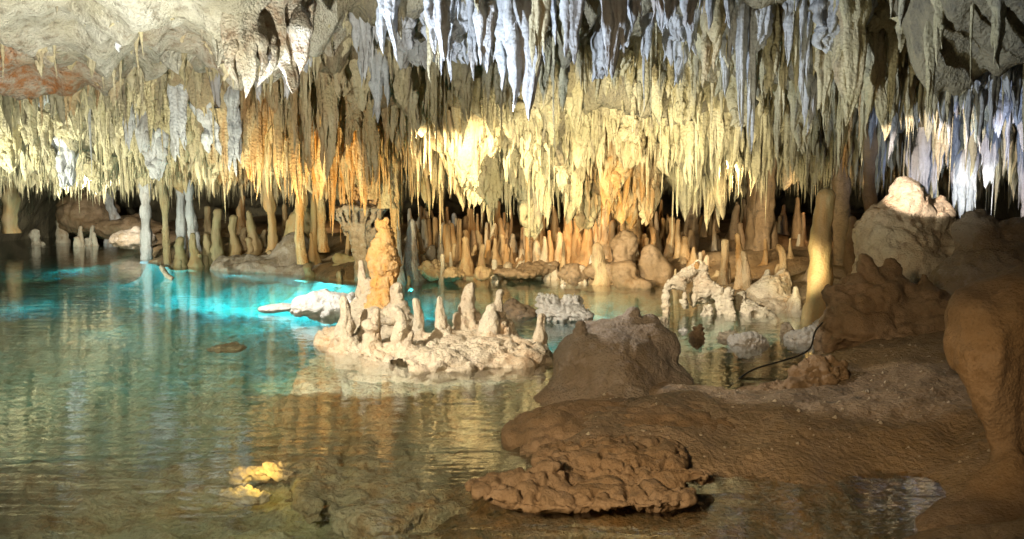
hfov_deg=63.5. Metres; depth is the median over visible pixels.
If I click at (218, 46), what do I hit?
stalactite
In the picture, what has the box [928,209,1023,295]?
rounded rock
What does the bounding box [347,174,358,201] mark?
cave column
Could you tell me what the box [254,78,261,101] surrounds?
stalactite
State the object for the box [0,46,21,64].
stalactite
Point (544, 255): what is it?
stalagmite
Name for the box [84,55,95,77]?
stalactite
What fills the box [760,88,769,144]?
stalactite
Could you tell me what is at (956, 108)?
stalactite
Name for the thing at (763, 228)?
cave column
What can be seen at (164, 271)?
floating branch
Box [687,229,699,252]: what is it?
stalagmite
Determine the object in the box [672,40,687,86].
stalactite
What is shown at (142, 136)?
stalactite
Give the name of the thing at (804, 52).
stalactite
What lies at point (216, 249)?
stalagmite
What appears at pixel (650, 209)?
stalactite
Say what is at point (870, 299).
rock mound
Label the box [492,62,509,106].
stalactite
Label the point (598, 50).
stalactite
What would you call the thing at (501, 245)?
stalagmite
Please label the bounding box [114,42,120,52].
stalactite
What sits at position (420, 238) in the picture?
stalagmite
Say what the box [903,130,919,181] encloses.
stalactite
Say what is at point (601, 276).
stalagmite
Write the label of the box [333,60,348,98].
stalactite
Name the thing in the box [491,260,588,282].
shore rock
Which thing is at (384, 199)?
cave column
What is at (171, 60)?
stalactite
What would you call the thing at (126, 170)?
stalactite fringe
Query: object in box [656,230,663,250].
stalagmite
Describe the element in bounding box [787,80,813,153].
stalactite
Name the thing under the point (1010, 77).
stalactite
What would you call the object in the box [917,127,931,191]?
stalactite
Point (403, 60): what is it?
stalactite
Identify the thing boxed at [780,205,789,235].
stalagmite
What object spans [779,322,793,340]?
stone
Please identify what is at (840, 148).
stalactite
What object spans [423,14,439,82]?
stalactite
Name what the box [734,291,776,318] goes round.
holed rock
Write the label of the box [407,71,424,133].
stalactite
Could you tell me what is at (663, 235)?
stalagmite
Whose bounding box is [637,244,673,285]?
round boulder
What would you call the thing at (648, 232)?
stalagmite
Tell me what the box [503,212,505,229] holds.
stalagmite
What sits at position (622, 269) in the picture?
shore rock
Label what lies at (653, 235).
stalagmite
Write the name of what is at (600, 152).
stalactite
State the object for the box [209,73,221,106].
stalactite
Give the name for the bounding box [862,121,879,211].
cave column
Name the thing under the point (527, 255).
stalagmite
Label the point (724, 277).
stalagmite
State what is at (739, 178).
stalactite
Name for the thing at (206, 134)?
stalactite
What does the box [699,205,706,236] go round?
stalagmite
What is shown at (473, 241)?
stalagmite
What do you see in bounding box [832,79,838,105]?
stalactite
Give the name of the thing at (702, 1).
stalactite
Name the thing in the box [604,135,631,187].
stalactite
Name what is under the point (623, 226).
stalagmite
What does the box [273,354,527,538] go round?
sunken slab
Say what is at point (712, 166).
stalactite
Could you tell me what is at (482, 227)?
stalagmite
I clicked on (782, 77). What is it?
stalactite
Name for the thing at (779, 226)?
stalagmite
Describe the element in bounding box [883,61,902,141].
stalactite
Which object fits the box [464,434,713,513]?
rock ledge
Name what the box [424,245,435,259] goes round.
stalagmite
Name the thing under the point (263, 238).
stalagmite
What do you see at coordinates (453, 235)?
stalagmite
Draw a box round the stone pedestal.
[334,184,388,283]
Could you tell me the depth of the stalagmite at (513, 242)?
17.99 m
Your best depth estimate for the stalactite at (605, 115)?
12.29 m
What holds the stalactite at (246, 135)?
hanging from the ceiling
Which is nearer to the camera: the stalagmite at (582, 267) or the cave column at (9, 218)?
the stalagmite at (582, 267)
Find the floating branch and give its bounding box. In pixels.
[159,265,173,279]
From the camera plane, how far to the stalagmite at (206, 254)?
18.73 m
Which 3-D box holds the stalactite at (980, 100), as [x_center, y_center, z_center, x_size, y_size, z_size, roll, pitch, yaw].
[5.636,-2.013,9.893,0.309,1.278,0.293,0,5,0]
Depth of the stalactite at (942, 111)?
9.68 m
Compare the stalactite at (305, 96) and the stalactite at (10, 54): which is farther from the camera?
the stalactite at (305, 96)
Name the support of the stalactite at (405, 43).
hanging from the ceiling
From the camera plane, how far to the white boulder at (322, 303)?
10.75 m
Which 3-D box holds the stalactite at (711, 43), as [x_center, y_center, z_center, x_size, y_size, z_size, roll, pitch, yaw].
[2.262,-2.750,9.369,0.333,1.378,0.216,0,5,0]
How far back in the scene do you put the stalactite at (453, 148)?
12.91 m
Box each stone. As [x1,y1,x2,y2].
[658,316,668,325]
[678,326,687,334]
[688,324,704,348]
[716,330,738,344]
[727,331,769,358]
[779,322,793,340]
[783,325,816,352]
[812,318,819,325]
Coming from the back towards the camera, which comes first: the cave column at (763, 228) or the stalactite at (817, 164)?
the cave column at (763, 228)
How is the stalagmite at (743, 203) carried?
on the ground
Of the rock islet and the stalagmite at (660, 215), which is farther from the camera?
the stalagmite at (660, 215)
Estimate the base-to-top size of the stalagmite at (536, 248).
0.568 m
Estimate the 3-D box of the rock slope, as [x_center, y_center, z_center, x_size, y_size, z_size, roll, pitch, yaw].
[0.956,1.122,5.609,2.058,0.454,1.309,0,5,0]
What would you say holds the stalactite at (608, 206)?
hanging from the ceiling
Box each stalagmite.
[28,229,44,244]
[55,200,70,242]
[73,236,81,246]
[77,226,85,246]
[88,225,94,244]
[90,232,98,245]
[173,236,188,267]
[187,233,202,266]
[194,209,202,250]
[202,233,211,265]
[204,206,210,240]
[210,209,223,261]
[228,215,242,255]
[236,195,245,237]
[239,227,247,253]
[245,210,262,255]
[260,229,266,246]
[281,204,287,238]
[303,263,315,276]
[308,194,321,265]
[336,271,341,281]
[402,219,425,280]
[404,208,411,240]
[407,275,410,284]
[416,225,422,254]
[417,217,420,232]
[417,240,420,264]
[418,232,425,252]
[419,206,422,218]
[421,219,428,251]
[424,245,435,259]
[426,218,432,246]
[430,210,433,230]
[433,217,438,251]
[436,222,444,252]
[437,243,443,259]
[438,254,444,284]
[440,223,452,262]
[445,207,448,222]
[449,251,452,266]
[450,223,456,244]
[452,213,456,228]
[452,243,455,259]
[453,220,459,260]
[458,219,461,260]
[458,237,473,275]
[462,216,468,237]
[463,230,469,243]
[467,208,470,233]
[469,230,478,251]
[470,208,475,233]
[471,245,476,255]
[473,244,491,279]
[475,230,482,250]
[476,213,478,229]
[479,212,484,237]
[483,222,488,243]
[484,229,487,254]
[484,239,490,263]
[489,223,495,239]
[489,238,502,264]
[490,236,496,252]
[491,259,501,278]
[493,245,498,259]
[494,201,500,234]
[498,217,505,252]
[498,234,510,261]
[502,244,508,265]
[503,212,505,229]
[503,262,512,267]
[504,222,509,232]
[508,206,512,239]
[509,233,517,252]
[509,247,514,263]
[515,227,523,263]
[515,248,524,262]
[522,227,525,249]
[525,236,530,261]
[529,239,532,260]
[532,240,540,261]
[539,231,542,250]
[539,236,548,261]
[542,215,545,236]
[543,264,551,279]
[547,230,554,261]
[550,205,558,241]
[551,267,558,279]
[554,232,562,261]
[555,217,572,263]
[558,241,565,279]
[569,219,581,263]
[579,229,592,266]
[579,265,587,282]
[591,205,610,258]
[591,242,611,285]
[597,226,605,259]
[608,220,615,261]
[615,221,626,234]
[615,225,619,234]
[626,218,642,251]
[636,237,648,265]
[638,233,646,260]
[646,226,651,241]
[649,227,655,245]
[654,211,660,235]
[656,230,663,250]
[658,199,662,230]
[660,218,665,249]
[663,216,675,257]
[665,214,668,233]
[673,219,680,258]
[677,236,690,264]
[686,247,699,268]
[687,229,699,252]
[698,215,707,233]
[698,252,702,260]
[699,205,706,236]
[703,255,709,268]
[708,214,711,235]
[711,220,717,251]
[712,208,720,232]
[716,234,720,250]
[716,239,730,284]
[725,204,739,239]
[733,233,743,289]
[737,222,745,248]
[740,198,745,221]
[741,251,751,289]
[742,204,746,233]
[757,249,767,265]
[763,238,767,251]
[764,269,769,274]
[771,213,778,248]
[774,244,787,274]
[777,215,782,234]
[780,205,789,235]
[785,286,801,311]
[787,238,794,258]
[790,197,801,238]
[790,297,801,311]
[796,234,800,245]
[799,212,805,246]
[801,188,835,325]
[801,258,809,281]
[843,216,855,275]
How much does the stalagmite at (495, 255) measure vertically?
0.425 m
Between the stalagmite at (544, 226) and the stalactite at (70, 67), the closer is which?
the stalactite at (70, 67)
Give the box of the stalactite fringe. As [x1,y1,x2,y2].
[0,0,1023,246]
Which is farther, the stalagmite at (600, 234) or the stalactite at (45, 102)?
the stalagmite at (600, 234)
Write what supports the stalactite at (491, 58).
hanging from the ceiling
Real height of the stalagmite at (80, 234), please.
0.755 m
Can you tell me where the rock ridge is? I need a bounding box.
[735,354,849,390]
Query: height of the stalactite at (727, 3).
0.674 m
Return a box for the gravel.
[573,344,989,473]
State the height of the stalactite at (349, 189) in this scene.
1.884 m
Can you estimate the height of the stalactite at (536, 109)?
0.998 m
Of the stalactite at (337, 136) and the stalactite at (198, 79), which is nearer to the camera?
the stalactite at (198, 79)
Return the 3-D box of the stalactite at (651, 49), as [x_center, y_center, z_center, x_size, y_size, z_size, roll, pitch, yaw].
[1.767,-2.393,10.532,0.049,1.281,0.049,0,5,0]
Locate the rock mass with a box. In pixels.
[851,176,956,283]
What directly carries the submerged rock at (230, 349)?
in the water
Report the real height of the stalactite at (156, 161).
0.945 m
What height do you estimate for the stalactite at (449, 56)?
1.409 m
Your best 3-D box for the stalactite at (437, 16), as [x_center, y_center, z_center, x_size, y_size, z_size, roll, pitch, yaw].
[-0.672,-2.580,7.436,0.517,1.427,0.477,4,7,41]
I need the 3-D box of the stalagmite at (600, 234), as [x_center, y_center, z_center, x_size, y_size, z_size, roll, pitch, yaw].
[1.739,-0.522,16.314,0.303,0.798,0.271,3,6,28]
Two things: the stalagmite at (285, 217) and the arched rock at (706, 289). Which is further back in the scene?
the stalagmite at (285, 217)
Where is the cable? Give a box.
[729,322,822,386]
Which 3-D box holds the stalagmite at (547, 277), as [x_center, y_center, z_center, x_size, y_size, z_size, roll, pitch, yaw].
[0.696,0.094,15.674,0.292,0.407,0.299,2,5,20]
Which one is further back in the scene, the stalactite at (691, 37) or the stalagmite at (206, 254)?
the stalagmite at (206, 254)
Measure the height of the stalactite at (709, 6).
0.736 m
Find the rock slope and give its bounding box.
[501,397,751,450]
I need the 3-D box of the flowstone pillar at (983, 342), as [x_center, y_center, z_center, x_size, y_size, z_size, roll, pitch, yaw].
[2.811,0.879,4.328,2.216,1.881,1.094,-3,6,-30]
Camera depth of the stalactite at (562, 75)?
10.07 m
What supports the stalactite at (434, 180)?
hanging from the ceiling
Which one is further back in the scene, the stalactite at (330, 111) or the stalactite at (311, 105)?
the stalactite at (311, 105)
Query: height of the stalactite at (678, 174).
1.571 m
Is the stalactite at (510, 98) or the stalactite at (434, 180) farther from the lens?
the stalactite at (434, 180)
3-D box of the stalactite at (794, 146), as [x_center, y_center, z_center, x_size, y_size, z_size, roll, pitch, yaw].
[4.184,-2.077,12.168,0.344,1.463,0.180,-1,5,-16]
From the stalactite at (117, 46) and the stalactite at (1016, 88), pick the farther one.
the stalactite at (1016, 88)
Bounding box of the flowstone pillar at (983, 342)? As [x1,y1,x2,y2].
[914,265,1023,531]
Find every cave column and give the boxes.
[0,179,21,233]
[101,186,120,243]
[138,180,152,259]
[156,180,171,263]
[175,190,186,253]
[184,180,194,258]
[261,174,277,251]
[294,171,308,264]
[316,194,329,252]
[336,183,346,198]
[345,192,351,254]
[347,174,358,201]
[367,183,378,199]
[374,166,396,208]
[397,206,406,282]
[682,197,703,248]
[744,172,757,249]
[752,157,776,250]
[831,142,854,264]
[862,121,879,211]
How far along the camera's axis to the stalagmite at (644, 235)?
16.12 m
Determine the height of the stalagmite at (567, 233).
1.098 m
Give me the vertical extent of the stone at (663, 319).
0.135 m
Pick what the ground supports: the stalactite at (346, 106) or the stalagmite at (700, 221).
the stalagmite at (700, 221)
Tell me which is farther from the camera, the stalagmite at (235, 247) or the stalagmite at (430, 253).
the stalagmite at (235, 247)
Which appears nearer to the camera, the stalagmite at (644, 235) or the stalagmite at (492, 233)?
the stalagmite at (644, 235)
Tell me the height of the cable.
0.400 m
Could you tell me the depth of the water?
12.14 m
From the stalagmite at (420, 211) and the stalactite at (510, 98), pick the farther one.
the stalagmite at (420, 211)
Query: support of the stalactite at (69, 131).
hanging from the ceiling
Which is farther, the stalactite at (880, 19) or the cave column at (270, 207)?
the cave column at (270, 207)
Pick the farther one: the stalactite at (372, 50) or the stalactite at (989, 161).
the stalactite at (989, 161)
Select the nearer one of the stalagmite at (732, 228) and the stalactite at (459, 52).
the stalactite at (459, 52)
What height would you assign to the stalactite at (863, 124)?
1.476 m
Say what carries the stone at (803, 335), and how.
on the ground
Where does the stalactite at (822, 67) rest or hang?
hanging from the ceiling
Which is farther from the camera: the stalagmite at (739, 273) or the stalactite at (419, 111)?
the stalagmite at (739, 273)
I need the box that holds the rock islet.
[313,217,553,385]
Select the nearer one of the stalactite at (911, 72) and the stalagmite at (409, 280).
the stalactite at (911, 72)
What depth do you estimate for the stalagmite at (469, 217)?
19.36 m
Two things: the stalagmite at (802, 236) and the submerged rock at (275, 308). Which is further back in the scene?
the stalagmite at (802, 236)
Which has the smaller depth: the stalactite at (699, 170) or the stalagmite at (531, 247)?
the stalactite at (699, 170)
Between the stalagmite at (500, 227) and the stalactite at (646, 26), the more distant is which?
the stalagmite at (500, 227)
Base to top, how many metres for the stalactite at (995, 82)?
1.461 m
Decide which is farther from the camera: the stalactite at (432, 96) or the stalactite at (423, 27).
the stalactite at (432, 96)
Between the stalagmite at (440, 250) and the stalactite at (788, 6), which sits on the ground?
the stalagmite at (440, 250)
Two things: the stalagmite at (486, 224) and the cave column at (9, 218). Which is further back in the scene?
the cave column at (9, 218)
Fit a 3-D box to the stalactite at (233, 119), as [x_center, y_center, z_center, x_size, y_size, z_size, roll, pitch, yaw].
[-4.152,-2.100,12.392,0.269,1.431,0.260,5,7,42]
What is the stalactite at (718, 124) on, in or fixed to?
hanging from the ceiling
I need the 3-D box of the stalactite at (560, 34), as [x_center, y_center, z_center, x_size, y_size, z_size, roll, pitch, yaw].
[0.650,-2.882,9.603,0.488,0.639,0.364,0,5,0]
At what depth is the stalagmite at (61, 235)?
27.59 m
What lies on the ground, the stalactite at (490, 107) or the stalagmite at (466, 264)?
the stalagmite at (466, 264)
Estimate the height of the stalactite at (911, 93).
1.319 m
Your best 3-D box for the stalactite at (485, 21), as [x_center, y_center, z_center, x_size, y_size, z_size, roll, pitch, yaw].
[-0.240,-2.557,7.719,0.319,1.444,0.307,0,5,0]
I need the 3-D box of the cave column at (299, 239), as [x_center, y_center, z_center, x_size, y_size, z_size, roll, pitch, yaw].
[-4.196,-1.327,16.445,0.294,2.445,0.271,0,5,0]
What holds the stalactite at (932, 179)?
hanging from the ceiling
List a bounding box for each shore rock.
[55,187,170,239]
[108,226,157,249]
[210,232,324,274]
[283,207,326,258]
[418,259,492,282]
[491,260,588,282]
[583,230,655,288]
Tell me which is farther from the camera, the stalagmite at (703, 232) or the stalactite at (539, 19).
the stalagmite at (703, 232)
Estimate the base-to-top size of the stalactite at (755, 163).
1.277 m
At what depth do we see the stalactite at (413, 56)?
9.95 m
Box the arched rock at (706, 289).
[661,259,736,318]
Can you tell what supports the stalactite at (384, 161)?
hanging from the ceiling
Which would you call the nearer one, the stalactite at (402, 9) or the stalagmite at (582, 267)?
the stalactite at (402, 9)
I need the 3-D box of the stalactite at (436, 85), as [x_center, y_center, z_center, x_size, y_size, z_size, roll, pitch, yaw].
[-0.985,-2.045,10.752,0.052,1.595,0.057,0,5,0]
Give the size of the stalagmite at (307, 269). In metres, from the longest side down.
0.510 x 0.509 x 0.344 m
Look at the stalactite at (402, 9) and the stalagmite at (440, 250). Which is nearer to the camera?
the stalactite at (402, 9)
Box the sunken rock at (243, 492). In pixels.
[219,460,295,505]
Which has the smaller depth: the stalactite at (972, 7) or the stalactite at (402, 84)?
the stalactite at (972, 7)
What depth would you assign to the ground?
5.44 m
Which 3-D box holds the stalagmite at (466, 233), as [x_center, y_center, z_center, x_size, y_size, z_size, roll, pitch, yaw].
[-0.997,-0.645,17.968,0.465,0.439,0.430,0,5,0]
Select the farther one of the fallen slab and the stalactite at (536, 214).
the fallen slab
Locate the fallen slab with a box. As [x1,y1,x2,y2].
[332,253,354,265]
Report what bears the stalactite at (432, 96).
hanging from the ceiling
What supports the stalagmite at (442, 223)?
on the ground
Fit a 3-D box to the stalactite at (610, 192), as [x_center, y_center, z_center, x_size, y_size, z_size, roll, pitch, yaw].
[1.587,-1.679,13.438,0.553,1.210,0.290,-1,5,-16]
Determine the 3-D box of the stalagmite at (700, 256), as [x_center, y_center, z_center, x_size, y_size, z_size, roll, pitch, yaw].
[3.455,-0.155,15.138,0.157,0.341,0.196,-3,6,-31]
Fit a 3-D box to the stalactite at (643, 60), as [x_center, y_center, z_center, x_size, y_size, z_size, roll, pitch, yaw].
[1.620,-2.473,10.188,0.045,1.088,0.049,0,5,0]
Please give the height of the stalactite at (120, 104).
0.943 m
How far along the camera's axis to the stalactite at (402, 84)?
10.30 m
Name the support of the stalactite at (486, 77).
hanging from the ceiling
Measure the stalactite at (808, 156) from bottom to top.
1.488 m
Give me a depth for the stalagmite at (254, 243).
19.06 m
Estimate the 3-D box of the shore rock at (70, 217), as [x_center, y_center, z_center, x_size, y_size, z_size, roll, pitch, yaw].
[-13.341,-1.857,27.613,3.891,1.792,1.805,2,5,19]
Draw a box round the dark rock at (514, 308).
[503,298,536,322]
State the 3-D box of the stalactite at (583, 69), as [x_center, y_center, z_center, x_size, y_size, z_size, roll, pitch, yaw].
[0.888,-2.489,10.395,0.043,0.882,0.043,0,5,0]
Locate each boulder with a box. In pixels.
[290,288,355,324]
[529,307,693,408]
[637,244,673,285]
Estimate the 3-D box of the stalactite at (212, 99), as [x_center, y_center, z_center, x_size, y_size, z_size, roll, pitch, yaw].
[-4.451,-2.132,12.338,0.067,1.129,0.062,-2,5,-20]
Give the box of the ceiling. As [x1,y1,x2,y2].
[0,0,1023,241]
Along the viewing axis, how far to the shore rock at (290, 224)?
17.94 m
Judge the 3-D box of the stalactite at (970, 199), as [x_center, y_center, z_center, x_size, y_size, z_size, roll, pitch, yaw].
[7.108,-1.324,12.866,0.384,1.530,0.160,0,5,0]
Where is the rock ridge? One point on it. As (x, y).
(810, 370)
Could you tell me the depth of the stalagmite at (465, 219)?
19.29 m
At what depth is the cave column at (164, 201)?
18.84 m
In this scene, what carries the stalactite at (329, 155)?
hanging from the ceiling
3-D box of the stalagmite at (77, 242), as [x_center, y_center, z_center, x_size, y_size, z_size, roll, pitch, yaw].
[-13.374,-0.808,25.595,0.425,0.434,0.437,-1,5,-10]
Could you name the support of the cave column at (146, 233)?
in the water
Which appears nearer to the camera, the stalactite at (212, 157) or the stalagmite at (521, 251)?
the stalactite at (212, 157)
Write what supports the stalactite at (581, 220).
hanging from the ceiling
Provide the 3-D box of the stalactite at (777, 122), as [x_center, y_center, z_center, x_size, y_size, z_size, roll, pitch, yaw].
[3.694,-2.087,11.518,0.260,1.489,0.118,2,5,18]
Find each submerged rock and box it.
[206,342,246,352]
[258,303,290,312]
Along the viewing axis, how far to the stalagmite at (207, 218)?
19.09 m
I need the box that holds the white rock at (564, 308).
[535,293,593,325]
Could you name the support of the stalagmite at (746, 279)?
on the ground
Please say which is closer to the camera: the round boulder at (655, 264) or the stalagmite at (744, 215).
the round boulder at (655, 264)
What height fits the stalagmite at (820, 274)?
1.776 m
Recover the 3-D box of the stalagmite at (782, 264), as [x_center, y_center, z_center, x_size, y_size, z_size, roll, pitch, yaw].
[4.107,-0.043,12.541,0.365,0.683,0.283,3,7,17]
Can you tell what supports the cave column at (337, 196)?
on the stone pedestal
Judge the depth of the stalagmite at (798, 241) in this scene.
15.58 m
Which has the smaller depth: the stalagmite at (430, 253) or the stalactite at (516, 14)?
the stalactite at (516, 14)
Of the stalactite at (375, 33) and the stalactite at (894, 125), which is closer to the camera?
the stalactite at (375, 33)
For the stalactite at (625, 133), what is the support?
hanging from the ceiling
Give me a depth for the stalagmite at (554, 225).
18.87 m
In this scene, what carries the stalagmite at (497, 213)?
on the ground
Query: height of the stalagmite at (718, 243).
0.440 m
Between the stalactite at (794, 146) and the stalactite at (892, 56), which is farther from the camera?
the stalactite at (794, 146)
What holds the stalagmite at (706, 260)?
on the ground
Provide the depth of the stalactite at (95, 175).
16.20 m
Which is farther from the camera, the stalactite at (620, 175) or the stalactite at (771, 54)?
the stalactite at (620, 175)
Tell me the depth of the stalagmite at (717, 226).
19.55 m
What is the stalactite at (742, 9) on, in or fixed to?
hanging from the ceiling
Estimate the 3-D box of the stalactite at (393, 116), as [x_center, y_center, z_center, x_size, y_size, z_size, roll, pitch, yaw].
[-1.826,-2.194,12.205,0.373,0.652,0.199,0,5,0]
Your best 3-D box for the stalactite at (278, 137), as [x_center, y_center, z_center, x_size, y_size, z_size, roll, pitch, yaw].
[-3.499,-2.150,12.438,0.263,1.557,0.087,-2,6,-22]
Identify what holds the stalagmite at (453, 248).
on the ground
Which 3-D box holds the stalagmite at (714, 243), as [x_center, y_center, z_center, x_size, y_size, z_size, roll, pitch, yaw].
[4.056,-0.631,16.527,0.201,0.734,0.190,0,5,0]
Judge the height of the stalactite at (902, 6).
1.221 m
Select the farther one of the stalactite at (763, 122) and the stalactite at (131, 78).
the stalactite at (763, 122)
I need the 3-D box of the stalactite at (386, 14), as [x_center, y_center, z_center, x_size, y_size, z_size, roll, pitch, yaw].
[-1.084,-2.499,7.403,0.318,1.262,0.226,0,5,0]
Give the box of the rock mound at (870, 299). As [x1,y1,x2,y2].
[813,253,950,352]
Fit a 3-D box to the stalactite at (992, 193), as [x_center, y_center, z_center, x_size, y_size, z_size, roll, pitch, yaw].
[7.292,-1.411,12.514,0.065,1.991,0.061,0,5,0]
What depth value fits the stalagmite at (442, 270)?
14.82 m
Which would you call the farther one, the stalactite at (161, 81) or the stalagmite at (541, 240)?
the stalagmite at (541, 240)
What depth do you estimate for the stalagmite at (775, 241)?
15.48 m
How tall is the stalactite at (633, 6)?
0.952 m
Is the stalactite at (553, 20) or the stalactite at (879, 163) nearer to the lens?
the stalactite at (553, 20)
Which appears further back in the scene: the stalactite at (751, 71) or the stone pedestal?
the stone pedestal
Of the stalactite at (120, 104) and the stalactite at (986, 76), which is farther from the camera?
the stalactite at (120, 104)
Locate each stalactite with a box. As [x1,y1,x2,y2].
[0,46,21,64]
[0,123,22,173]
[2,95,12,137]
[12,98,22,129]
[20,101,37,147]
[29,126,41,171]
[35,47,47,66]
[37,112,53,159]
[38,95,57,112]
[48,94,65,125]
[49,109,84,140]
[51,136,78,188]
[63,93,77,116]
[67,61,76,69]
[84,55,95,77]
[87,158,103,194]
[88,109,91,171]
[94,89,99,110]
[108,79,124,105]
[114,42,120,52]
[116,83,127,127]
[122,104,134,150]
[126,67,136,91]
[133,52,167,80]
[134,37,139,75]
[134,72,143,93]
[134,105,154,153]
[142,127,169,180]
[157,74,165,115]
[159,50,196,74]
[167,84,188,161]
[168,99,182,158]
[181,53,185,61]
[188,101,221,154]
[194,71,202,97]
[206,143,218,166]
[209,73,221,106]
[210,88,214,153]
[210,108,240,194]
[211,35,223,68]
[220,0,271,98]
[223,86,242,175]
[239,86,252,124]
[240,111,252,181]
[251,96,263,199]
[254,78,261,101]
[256,0,314,93]
[273,104,282,175]
[282,76,289,98]
[286,88,298,202]
[291,87,298,152]
[296,157,307,201]
[302,69,308,140]
[304,57,311,72]
[306,0,316,25]
[306,81,315,160]
[311,176,318,205]
[312,72,340,180]
[313,147,326,199]
[318,72,338,156]
[319,72,330,92]
[320,116,337,153]
[329,164,335,234]
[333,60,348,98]
[341,94,362,131]
[341,102,353,147]
[342,59,371,111]
[347,12,359,53]
[348,168,349,211]
[357,51,370,87]
[357,155,373,214]
[358,17,371,78]
[358,27,376,64]
[361,128,371,205]
[363,99,379,183]
[368,49,390,122]
[373,26,377,43]
[375,0,399,59]
[380,105,398,141]
[381,138,388,189]
[386,16,416,53]
[390,152,402,247]
[391,43,411,106]
[393,49,413,69]
[397,0,407,38]
[407,37,439,66]
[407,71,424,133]
[407,84,423,136]
[416,38,426,69]
[419,11,426,39]
[423,0,450,60]
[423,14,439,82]
[429,59,443,127]
[431,151,438,206]
[434,73,437,158]
[438,32,452,80]
[440,121,486,189]
[447,110,459,167]
[450,0,460,35]
[452,1,467,46]
[452,37,468,64]
[452,50,478,99]
[462,78,472,120]
[465,0,477,79]
[466,154,488,206]
[472,0,497,72]
[474,0,479,15]
[479,110,503,158]
[482,42,493,69]
[482,61,493,102]
[482,83,484,140]
[483,157,504,211]
[485,86,496,134]
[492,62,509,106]
[493,0,522,95]
[501,0,545,120]
[502,138,510,179]
[508,85,515,130]
[513,76,552,123]
[517,179,542,238]
[520,119,542,172]
[529,0,551,76]
[534,168,547,212]
[538,23,551,96]
[540,94,566,144]
[542,0,556,63]
[552,13,556,146]
[554,166,568,192]
[556,5,582,48]
[556,61,568,109]
[559,0,584,64]
[570,132,592,168]
[570,166,585,212]
[571,80,582,133]
[572,110,593,148]
[574,196,602,231]
[576,44,590,93]
[580,111,591,128]
[581,47,583,97]
[590,15,607,81]
[593,108,600,150]
[595,125,606,179]
[597,0,631,49]
[597,142,620,202]
[600,0,626,78]
[600,107,610,140]
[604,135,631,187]
[606,200,612,223]
[608,37,640,79]
[608,109,620,144]
[609,49,628,86]
[616,130,645,169]
[617,110,642,142]
[627,0,641,30]
[636,40,653,120]
[636,178,656,225]
[639,12,653,60]
[642,44,644,106]
[650,35,652,130]
[651,0,663,31]
[655,10,664,30]
[657,126,670,171]
[659,119,661,166]
[662,0,677,35]
[662,26,672,65]
[664,12,686,41]
[669,68,701,122]
[670,124,679,165]
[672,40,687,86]
[675,165,683,216]
[679,121,694,189]
[680,0,697,32]
[685,6,700,55]
[688,67,702,123]
[689,53,699,99]
[691,151,704,195]
[694,96,702,173]
[698,0,704,10]
[700,0,726,88]
[705,0,715,28]
[705,171,710,220]
[707,112,719,166]
[708,114,717,181]
[710,83,713,164]
[712,98,725,157]
[720,0,736,64]
[720,57,729,96]
[724,0,731,28]
[724,74,760,128]
[726,138,735,177]
[733,126,743,165]
[735,0,750,135]
[737,137,745,196]
[746,7,755,151]
[748,136,762,194]
[752,4,773,51]
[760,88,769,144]
[762,3,781,96]
[766,107,776,174]
[773,83,781,171]
[776,40,787,114]
[782,0,798,18]
[782,10,793,65]
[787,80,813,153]
[791,134,797,173]
[798,37,816,135]
[799,0,807,43]
[799,11,812,107]
[806,144,810,186]
[809,0,839,53]
[811,22,833,116]
[817,140,818,192]
[823,92,830,141]
[831,0,871,125]
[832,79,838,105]
[836,92,848,176]
[838,94,843,144]
[842,112,853,177]
[857,94,867,141]
[859,67,866,165]
[863,26,887,131]
[865,0,877,33]
[867,0,896,33]
[868,105,877,146]
[875,138,886,186]
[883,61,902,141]
[885,31,906,69]
[887,31,898,123]
[888,97,900,159]
[889,0,909,27]
[890,16,905,51]
[899,53,908,133]
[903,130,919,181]
[907,50,914,86]
[908,74,916,137]
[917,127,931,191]
[923,21,935,118]
[924,87,939,121]
[927,150,937,197]
[930,0,944,63]
[934,122,949,180]
[937,91,953,145]
[945,91,950,125]
[947,114,960,172]
[950,148,970,217]
[954,96,959,117]
[965,89,973,161]
[965,147,980,211]
[970,3,974,78]
[971,75,981,92]
[972,75,989,95]
[973,86,988,153]
[980,129,1000,188]
[982,71,992,87]
[986,0,1006,69]
[988,73,1001,150]
[988,75,1012,138]
[991,171,994,214]
[1002,65,1016,100]
[1005,112,1011,169]
[1011,64,1022,120]
[1011,89,1021,125]
[1014,120,1022,151]
[1016,127,1020,210]
[1019,144,1023,216]
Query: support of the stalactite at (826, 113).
hanging from the ceiling
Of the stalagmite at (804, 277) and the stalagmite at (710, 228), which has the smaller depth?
the stalagmite at (804, 277)
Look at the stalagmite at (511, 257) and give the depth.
16.65 m
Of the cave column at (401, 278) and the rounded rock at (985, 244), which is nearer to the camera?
the rounded rock at (985, 244)
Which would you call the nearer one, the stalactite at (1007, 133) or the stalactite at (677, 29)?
the stalactite at (677, 29)
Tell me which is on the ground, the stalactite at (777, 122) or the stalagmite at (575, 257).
the stalagmite at (575, 257)
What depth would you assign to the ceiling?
9.06 m
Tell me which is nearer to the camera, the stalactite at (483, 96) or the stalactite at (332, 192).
the stalactite at (483, 96)
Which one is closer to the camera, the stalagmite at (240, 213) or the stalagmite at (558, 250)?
the stalagmite at (558, 250)
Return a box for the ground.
[0,213,1023,538]
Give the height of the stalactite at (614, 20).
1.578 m
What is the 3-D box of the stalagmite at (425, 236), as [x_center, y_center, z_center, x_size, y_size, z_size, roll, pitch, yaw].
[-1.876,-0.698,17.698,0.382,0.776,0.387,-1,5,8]
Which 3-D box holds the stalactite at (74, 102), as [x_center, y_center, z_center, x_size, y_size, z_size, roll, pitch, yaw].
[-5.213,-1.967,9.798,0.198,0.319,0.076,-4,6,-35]
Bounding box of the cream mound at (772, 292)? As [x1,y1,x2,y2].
[745,268,791,311]
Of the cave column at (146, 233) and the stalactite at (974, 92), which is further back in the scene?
the cave column at (146, 233)
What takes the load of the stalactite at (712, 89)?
hanging from the ceiling

